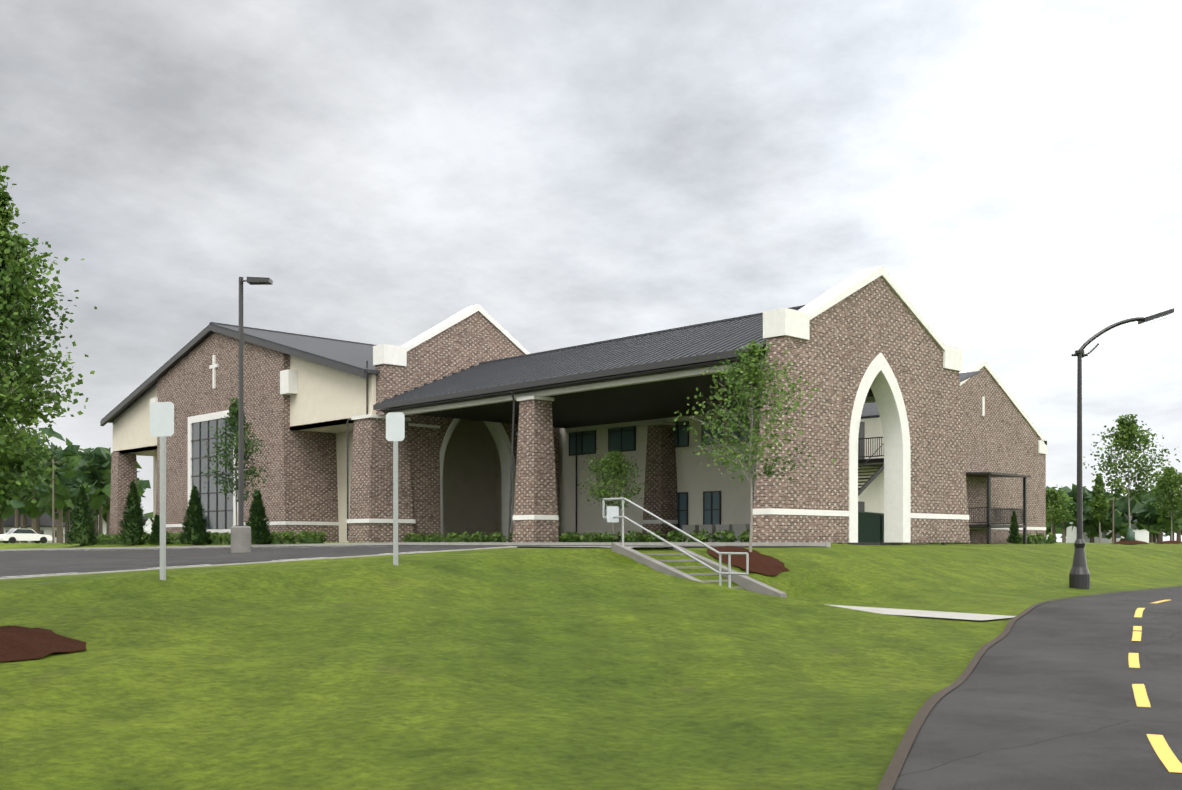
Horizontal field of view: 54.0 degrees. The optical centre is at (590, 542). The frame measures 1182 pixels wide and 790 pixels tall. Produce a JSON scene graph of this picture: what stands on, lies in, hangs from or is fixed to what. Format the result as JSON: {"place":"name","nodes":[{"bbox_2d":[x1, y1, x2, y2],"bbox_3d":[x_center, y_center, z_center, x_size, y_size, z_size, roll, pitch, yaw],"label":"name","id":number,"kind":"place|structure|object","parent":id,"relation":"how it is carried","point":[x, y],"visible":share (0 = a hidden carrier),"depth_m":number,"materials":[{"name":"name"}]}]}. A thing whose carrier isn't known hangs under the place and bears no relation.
{"place":"outdoors","nodes":[
{"label":"outdoors","id":0,"kind":"place"},
{"bbox_2d":[0,545,825,577],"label":"parking lot","id":1,"kind":"structure","parent":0,"point":[18,563],"depth_m":32.87,"materials":[{"name":"grey asphalt"}]},
{"bbox_2d":[1,545,421,576],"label":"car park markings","id":2,"kind":"object","parent":1,"relation":"on","point":[192,565],"visible":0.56,"depth_m":30.05,"materials":[{"name":"white paint"}]},
{"bbox_2d":[576,432,576,532],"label":"wing louvre and pipe","id":3,"kind":"object","parent":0,"point":[576,482],"visible":0.17,"depth_m":71.59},
{"bbox_2d":[0,542,1181,789],"bbox_3d":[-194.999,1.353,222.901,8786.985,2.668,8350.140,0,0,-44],"label":"terrain","id":4,"kind":"structure","parent":0,"point":[550,668],"depth_m":13.61,"materials":[{"name":"green plant"}]},
{"bbox_2d":[0,528,52,540],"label":"parked car","id":5,"kind":"object","parent":4,"relation":"on","point":[22,537],"depth_m":111.98,"materials":[{"name":"white metal"}]},
{"bbox_2d":[2,537,46,542],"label":"car wheels","id":6,"kind":"object","parent":5,"relation":"attached to","point":[13,539],"visible":0.75,"depth_m":112.53,"materials":[{"name":"black rubber"}]},
{"bbox_2d":[0,626,86,661],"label":"tree mulch","id":7,"kind":"object","parent":4,"relation":"on","point":[17,643],"visible":0.98,"depth_m":13.34,"materials":[{"name":"brown soil"}]},
{"bbox_2d":[0,165,96,507],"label":"tree","id":8,"kind":"object","parent":4,"relation":"on","point":[16,321],"visible":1,"depth_m":13.42,"materials":[{"name":"green plant"}]},
{"bbox_2d":[4,515,106,542],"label":"house walls","id":9,"kind":"structure","parent":4,"relation":"on","point":[47,530],"depth_m":211.62,"materials":[{"name":"white"}]},
{"bbox_2d":[6,530,56,536],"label":"house windows","id":10,"kind":"structure","parent":9,"relation":"attached to","point":[41,531],"depth_m":211.59,"materials":[{"name":"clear glass"}]},
{"bbox_2d":[4,510,106,526],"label":"house roof","id":11,"kind":"object","parent":9,"relation":"on","point":[45,520],"visible":0.19,"depth_m":212.50,"materials":[{"name":"grey"}]},
{"bbox_2d":[61,484,99,545],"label":"conifer","id":12,"kind":"object","parent":4,"relation":"on","point":[82,532],"visible":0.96,"depth_m":87.03,"materials":[{"name":"green plant"}]},
{"bbox_2d":[115,479,148,545],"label":"conifer","id":13,"kind":"object","parent":4,"relation":"on","point":[132,525],"visible":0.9,"depth_m":80.72,"materials":[{"name":"green plant"}]},
{"bbox_2d":[143,518,152,533],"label":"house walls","id":14,"kind":"structure","parent":4,"relation":"on","point":[148,527],"depth_m":246.14,"materials":[{"name":"white"}]},
{"bbox_2d":[147,514,159,544],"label":"conifer","id":15,"kind":"object","parent":4,"relation":"on","point":[154,539],"visible":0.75,"depth_m":78.02,"materials":[{"name":"green plant"}]},
{"bbox_2d":[160,436,165,580],"bbox_3d":[-6.876,-0.686,18.625,0.088,3.122,0.040,0,0,11],"label":"road sign post","id":16,"kind":"object","parent":4,"relation":"on","point":[162,508],"visible":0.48,"depth_m":18.60,"materials":[{"name":"grey metal"}]},
{"bbox_2d":[150,402,173,436],"bbox_3d":[-6.880,-1.970,18.601,0.425,0.554,0.004,0,0,11],"label":"sign","id":17,"kind":"object","parent":16,"relation":"attached to","point":[161,419],"visible":1,"depth_m":18.60,"materials":[{"name":"white metal"}]},
{"bbox_2d":[177,485,209,544],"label":"conifer","id":18,"kind":"object","parent":4,"relation":"on","point":[193,529],"visible":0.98,"depth_m":73.24,"materials":[{"name":"green plant"}]},
{"bbox_2d":[95,530,327,544],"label":"sanctuary shrubs","id":19,"kind":"object","parent":4,"relation":"on","point":[303,537],"visible":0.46,"depth_m":71.51,"materials":[{"name":"green plant"}]},
{"bbox_2d":[109,332,338,541],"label":"brick wall","id":20,"kind":"structure","parent":4,"relation":"on","point":[300,484],"depth_m":73.29,"materials":[{"name":"brown brick"}]},
{"bbox_2d":[191,419,232,528],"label":"sanctuary mullions","id":21,"kind":"object","parent":20,"relation":"in","point":[199,475],"visible":0.35,"depth_m":76.71,"materials":[{"name":"metal"}]},
{"bbox_2d":[101,322,379,422],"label":"roof","id":22,"kind":"structure","parent":20,"relation":"on","point":[356,355],"depth_m":74.23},
{"bbox_2d":[100,325,366,425],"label":"roof trim","id":23,"kind":"structure","parent":22,"relation":"attached to","point":[178,356],"depth_m":75.79,"materials":[{"name":"grey metal"}]},
{"bbox_2d":[150,355,338,532],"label":"wall trim","id":24,"kind":"structure","parent":20,"relation":"attached to","point":[288,381],"depth_m":74.71,"materials":[{"name":"white paint"}]},
{"bbox_2d":[198,398,268,524],"bbox_3d":[-18.523,-3.506,60.331,3.612,7.952,3.758,0,0,-27],"label":"tree","id":25,"kind":"object","parent":4,"relation":"on","point":[232,419],"visible":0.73,"depth_m":59.95,"materials":[{"name":"green plant"}]},
{"bbox_2d":[231,526,250,552],"bbox_3d":[-11.634,0.021,38.565,0.660,1.100,0.660,0,0,-44],"label":"lamp post base","id":26,"kind":"object","parent":4,"relation":"on","point":[240,539],"visible":0.79,"depth_m":38.28,"materials":[{"name":"grey concrete"}]},
{"bbox_2d":[235,277,272,525],"bbox_3d":[-11.233,-4.669,38.558,1.198,8.279,0.400,0,0,1],"label":"lot light pole","id":27,"kind":"object","parent":26,"relation":"on","point":[258,281],"visible":0.92,"depth_m":38.52,"materials":[{"name":"black metal"}]},
{"bbox_2d":[245,489,274,544],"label":"conifer","id":28,"kind":"object","parent":4,"relation":"on","point":[257,523],"visible":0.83,"depth_m":67.85,"materials":[{"name":"green plant"}]},
{"bbox_2d":[113,355,501,541],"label":"stucco wall","id":29,"kind":"structure","parent":4,"relation":"on","point":[325,399],"depth_m":74.81,"materials":[{"name":"beige paint"}]},
{"bbox_2d":[393,441,397,565],"bbox_3d":[-3.651,-0.861,21.686,0.088,3.121,0.040,0,0,11],"label":"road sign post","id":30,"kind":"object","parent":4,"relation":"on","point":[395,502],"visible":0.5,"depth_m":21.66,"materials":[{"name":"grey metal"}]},
{"bbox_2d":[386,412,404,440],"bbox_3d":[-3.656,-2.153,21.661,0.368,0.536,0.004,0,0,11],"label":"sign","id":31,"kind":"object","parent":30,"relation":"attached to","point":[395,426],"visible":1,"depth_m":21.66,"materials":[{"name":"white metal"}]},
{"bbox_2d":[0,542,830,578],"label":"car park kerbs","id":32,"kind":"object","parent":4,"relation":"on","point":[827,544],"visible":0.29,"depth_m":43.01,"materials":[{"name":"concrete"}]},
{"bbox_2d":[376,311,558,533],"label":"brick gable","id":33,"kind":"object","parent":4,"relation":"on","point":[476,338],"visible":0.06,"depth_m":66.34,"materials":[{"name":"brown brick"}]},
{"bbox_2d":[348,418,517,541],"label":"brick wall","id":34,"kind":"structure","parent":33,"relation":"attached to","point":[371,493],"depth_m":63.30,"materials":[{"name":"brick"}]},
{"bbox_2d":[347,414,517,522],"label":"buttress bands","id":35,"kind":"object","parent":34,"relation":"on","point":[382,520],"visible":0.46,"depth_m":62.89,"materials":[{"name":"stone"}]},
{"bbox_2d":[373,304,559,541],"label":"gable trim","id":36,"kind":"structure","parent":33,"relation":"attached to","point":[389,354],"depth_m":67.61,"materials":[{"name":"paint"}]},
{"bbox_2d":[517,546,631,547],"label":"curb","id":37,"kind":"structure","parent":4,"relation":"on","point":[577,546],"depth_m":28.12,"materials":[{"name":"concrete"}]},
{"bbox_2d":[402,528,749,541],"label":"shrubs","id":38,"kind":"object","parent":4,"relation":"on","point":[577,537],"visible":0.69,"depth_m":52.87,"materials":[{"name":"green plant"}]},
{"bbox_2d":[45,459,1118,542],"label":"utility poles","id":39,"kind":"object","parent":4,"relation":"on","point":[1113,499],"visible":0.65,"depth_m":151.01,"materials":[{"name":"wood"}]},
{"bbox_2d":[0,427,1181,542],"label":"tree line","id":40,"kind":"object","parent":4,"relation":"on","point":[89,469],"visible":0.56,"depth_m":170.36,"materials":[{"name":"green plant"}]},
{"bbox_2d":[512,399,677,541],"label":"porte cochere piers","id":41,"kind":"structure","parent":4,"relation":"on","point":[535,486],"depth_m":54.13,"materials":[{"name":"brown brick"}]},
{"bbox_2d":[347,361,514,540],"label":"downpipes","id":42,"kind":"object","parent":41,"relation":"attached to","point":[511,471],"visible":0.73,"depth_m":63.51,"materials":[{"name":"brown metal"}]},
{"bbox_2d":[512,395,677,523],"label":"pier caps","id":43,"kind":"object","parent":41,"relation":"attached to","point":[535,517],"visible":0.44,"depth_m":54.12,"materials":[{"name":"stone"}]},
{"bbox_2d":[569,449,653,539],"bbox_3d":[0.908,-1.938,52.156,3.725,4.453,4.629,0,0,-44],"label":"tree","id":44,"kind":"object","parent":4,"relation":"on","point":[613,461],"visible":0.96,"depth_m":51.64,"materials":[{"name":"green plant"}]},
{"bbox_2d":[611,542,786,597],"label":"lawn steps","id":45,"kind":"structure","parent":4,"relation":"on","point":[750,584],"depth_m":24.83,"materials":[{"name":"concrete"}]},
{"bbox_2d":[602,498,748,587],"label":"lawn steps handrails","id":46,"kind":"object","parent":45,"relation":"on","point":[729,573],"visible":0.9,"depth_m":23.86,"materials":[{"name":"grey metal"}]},
{"bbox_2d":[607,506,618,521],"bbox_3d":[0.476,-0.609,25.416,0.350,0.350,0.030,0,0,-44],"label":"sign","id":47,"kind":"object","parent":46,"relation":"attached to","point":[612,511],"visible":1,"depth_m":25.39,"materials":[{"name":"white metal"}]},
{"bbox_2d":[682,524,749,541],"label":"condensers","id":48,"kind":"object","parent":4,"relation":"on","point":[737,529],"visible":0.38,"depth_m":61.52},
{"bbox_2d":[559,414,883,541],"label":"wall","id":49,"kind":"structure","parent":4,"relation":"on","point":[696,480],"depth_m":65.34,"materials":[{"name":"beige paint"}]},
{"bbox_2d":[569,416,753,536],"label":"wing window frames","id":50,"kind":"structure","parent":49,"relation":"attached to","point":[687,445],"depth_m":65.13,"materials":[{"name":"black metal"}]},
{"bbox_2d":[570,415,753,529],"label":"wing glass","id":51,"kind":"object","parent":50,"relation":"in","point":[614,442],"visible":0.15,"depth_m":65.50,"materials":[{"name":"black glass"}]},
{"bbox_2d":[858,421,864,511],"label":"wing end doors","id":52,"kind":"structure","parent":49,"relation":"attached to","point":[861,506],"depth_m":62.41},
{"bbox_2d":[861,371,979,418],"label":"roof","id":53,"kind":"structure","parent":49,"relation":"on","point":[869,410],"depth_m":60.25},
{"bbox_2d":[707,546,789,575],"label":"tree mulch","id":54,"kind":"object","parent":4,"relation":"on","point":[764,564],"visible":0.94,"depth_m":26.44,"materials":[{"name":"brown soil"}]},
{"bbox_2d":[673,339,837,551],"bbox_3d":[3.794,-2.031,26.803,3.883,5.264,3.173,0,0,-6],"label":"lawn tree","id":55,"kind":"object","parent":54,"relation":"on","point":[748,368],"visible":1,"depth_m":26.69,"materials":[{"name":"green plant"}]},
{"bbox_2d":[752,276,969,542],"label":"brick wall","id":56,"kind":"structure","parent":4,"relation":"on","point":[853,335],"depth_m":46.63,"materials":[{"name":"brown brick"}]},
{"bbox_2d":[753,266,968,542],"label":"white stone trim","id":57,"kind":"structure","parent":56,"relation":"attached to","point":[879,379],"depth_m":48.94,"materials":[{"name":"white stone"}]},
{"bbox_2d":[858,512,883,541],"bbox_3d":[13.146,-0.709,53.931,1.400,1.450,1.640,0,0,-44],"label":"transformer","id":58,"kind":"object","parent":4,"relation":"on","point":[870,526],"visible":0.5,"depth_m":53.25,"materials":[{"name":"green metal"}]},
{"bbox_2d":[847,542,899,544],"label":"slab","id":59,"kind":"structure","parent":4,"relation":"on","point":[878,543],"depth_m":53.30,"materials":[{"name":"grey concrete"}]},
{"bbox_2d":[838,437,945,544],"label":"exterior staircase","id":60,"kind":"structure","parent":4,"relation":"on","point":[876,462],"depth_m":59.18,"materials":[{"name":"black metal"}]},
{"bbox_2d":[900,366,1045,543],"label":"brick gable","id":61,"kind":"object","parent":4,"relation":"on","point":[1001,436],"visible":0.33,"depth_m":80.34,"materials":[{"name":"brown brick"}]},
{"bbox_2d":[959,360,1047,529],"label":"gable trim","id":62,"kind":"structure","parent":61,"relation":"attached to","point":[972,366],"depth_m":80.94,"materials":[{"name":"paint"}]},
{"bbox_2d":[953,472,1030,543],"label":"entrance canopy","id":63,"kind":"object","parent":4,"relation":"on","point":[994,517],"visible":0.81,"depth_m":74.90,"materials":[{"name":"black metal"}]},
{"bbox_2d":[929,532,1057,543],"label":"shrubs","id":64,"kind":"object","parent":4,"relation":"on","point":[1039,539],"visible":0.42,"depth_m":81.62,"materials":[{"name":"green plant"}]},
{"bbox_2d":[1006,510,1022,543],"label":"conifer","id":65,"kind":"object","parent":4,"relation":"on","point":[1013,537],"visible":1,"depth_m":73.23,"materials":[{"name":"green plant"}]},
{"bbox_2d":[1046,485,1076,531],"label":"tree","id":66,"kind":"object","parent":4,"relation":"on","point":[1054,503],"visible":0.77,"depth_m":88.75,"materials":[{"name":"green plant"}]},
{"bbox_2d":[1084,473,1110,543],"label":"tree","id":67,"kind":"object","parent":4,"relation":"on","point":[1099,510],"visible":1,"depth_m":69.17,"materials":[{"name":"green plant"}]},
{"bbox_2d":[1066,522,1148,542],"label":"house walls","id":68,"kind":"structure","parent":4,"relation":"on","point":[1142,535],"depth_m":248.01,"materials":[{"name":"white"}]},
{"bbox_2d":[1088,532,1134,537],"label":"house windows","id":69,"kind":"structure","parent":68,"relation":"attached to","point":[1117,535],"depth_m":247.97,"materials":[{"name":"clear glass"}]},
{"bbox_2d":[1069,308,1173,588],"bbox_3d":[13.624,-2.347,29.872,2.575,7.275,0.504,0,0,1],"label":"street lamp post","id":70,"kind":"object","parent":4,"relation":"on","point":[1079,575],"visible":1,"depth_m":29.83,"materials":[{"name":"black metal"}]},
{"bbox_2d":[1112,540,1148,544],"bbox_3d":[28.556,0.013,61.323,1.879,0.233,2.092,0,0,16],"label":"mulch bed","id":71,"kind":"object","parent":4,"relation":"on","point":[1130,542],"visible":1,"depth_m":60.86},
{"bbox_2d":[1124,529,1136,544],"bbox_3d":[28.538,-0.289,61.375,0.600,0.850,0.571,0,0,-44],"label":"tree watering bag","id":72,"kind":"object","parent":4,"relation":"on","point":[1130,535],"visible":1,"depth_m":61.22,"materials":[{"name":"green plastic"}]},
{"bbox_2d":[1083,414,1179,528],"bbox_3d":[28.480,-3.256,61.328,4.772,7.086,4.809,0,0,31],"label":"tree","id":73,"kind":"object","parent":4,"relation":"on","point":[1125,438],"visible":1,"depth_m":61.05,"materials":[{"name":"green plant"}]},
{"bbox_2d":[1145,466,1181,540],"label":"tree","id":74,"kind":"object","parent":4,"relation":"on","point":[1171,483],"visible":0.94,"depth_m":73.89,"materials":[{"name":"green plant"}]},
{"bbox_2d":[1154,541,1181,543],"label":"mulch bed","id":75,"kind":"object","parent":4,"relation":"on","point":[1171,542],"visible":1,"depth_m":73.73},
{"bbox_2d":[377,305,804,403],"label":"roof","id":76,"kind":"structure","parent":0,"point":[734,333],"depth_m":54.88,"materials":[{"name":"grey metal"}]},
{"bbox_2d":[373,347,756,409],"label":"roof fascia","id":77,"kind":"structure","parent":76,"relation":"attached to","point":[622,370],"depth_m":51.36,"materials":[{"name":"grey metal"}]},
{"bbox_2d":[379,358,873,428],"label":"porch ceiling","id":78,"kind":"structure","parent":76,"relation":"attached to","point":[650,400],"depth_m":58.20,"materials":[{"name":"beige paint"}]},
{"bbox_2d":[389,359,875,432],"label":"porte cochere beams","id":79,"kind":"structure","parent":76,"relation":"attached to","point":[627,381],"depth_m":55.46,"materials":[{"name":"white paint"}]},
{"bbox_2d":[0,0,1181,541],"label":"sky","id":80,"kind":"structure","parent":0,"point":[573,172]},
{"bbox_2d":[824,604,1015,620],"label":"pavement","id":81,"kind":"structure","parent":0,"point":[940,614],"depth_m":20.87,"materials":[{"name":"concrete"}]},
{"bbox_2d":[876,585,1181,789],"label":"path edge soil","id":82,"kind":"structure","parent":0,"point":[889,778],"depth_m":10.57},
{"bbox_2d":[892,586,1181,789],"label":"asphalt path","id":83,"kind":"structure","parent":0,"point":[1041,697],"depth_m":10.97,"materials":[{"name":"grey asphalt"}]},
{"bbox_2d":[1128,600,1181,772],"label":"road lane markings","id":84,"kind":"object","parent":83,"relation":"on","point":[1166,756],"visible":0.96,"depth_m":11.10,"materials":[{"name":"yellow paint"}]}
]}

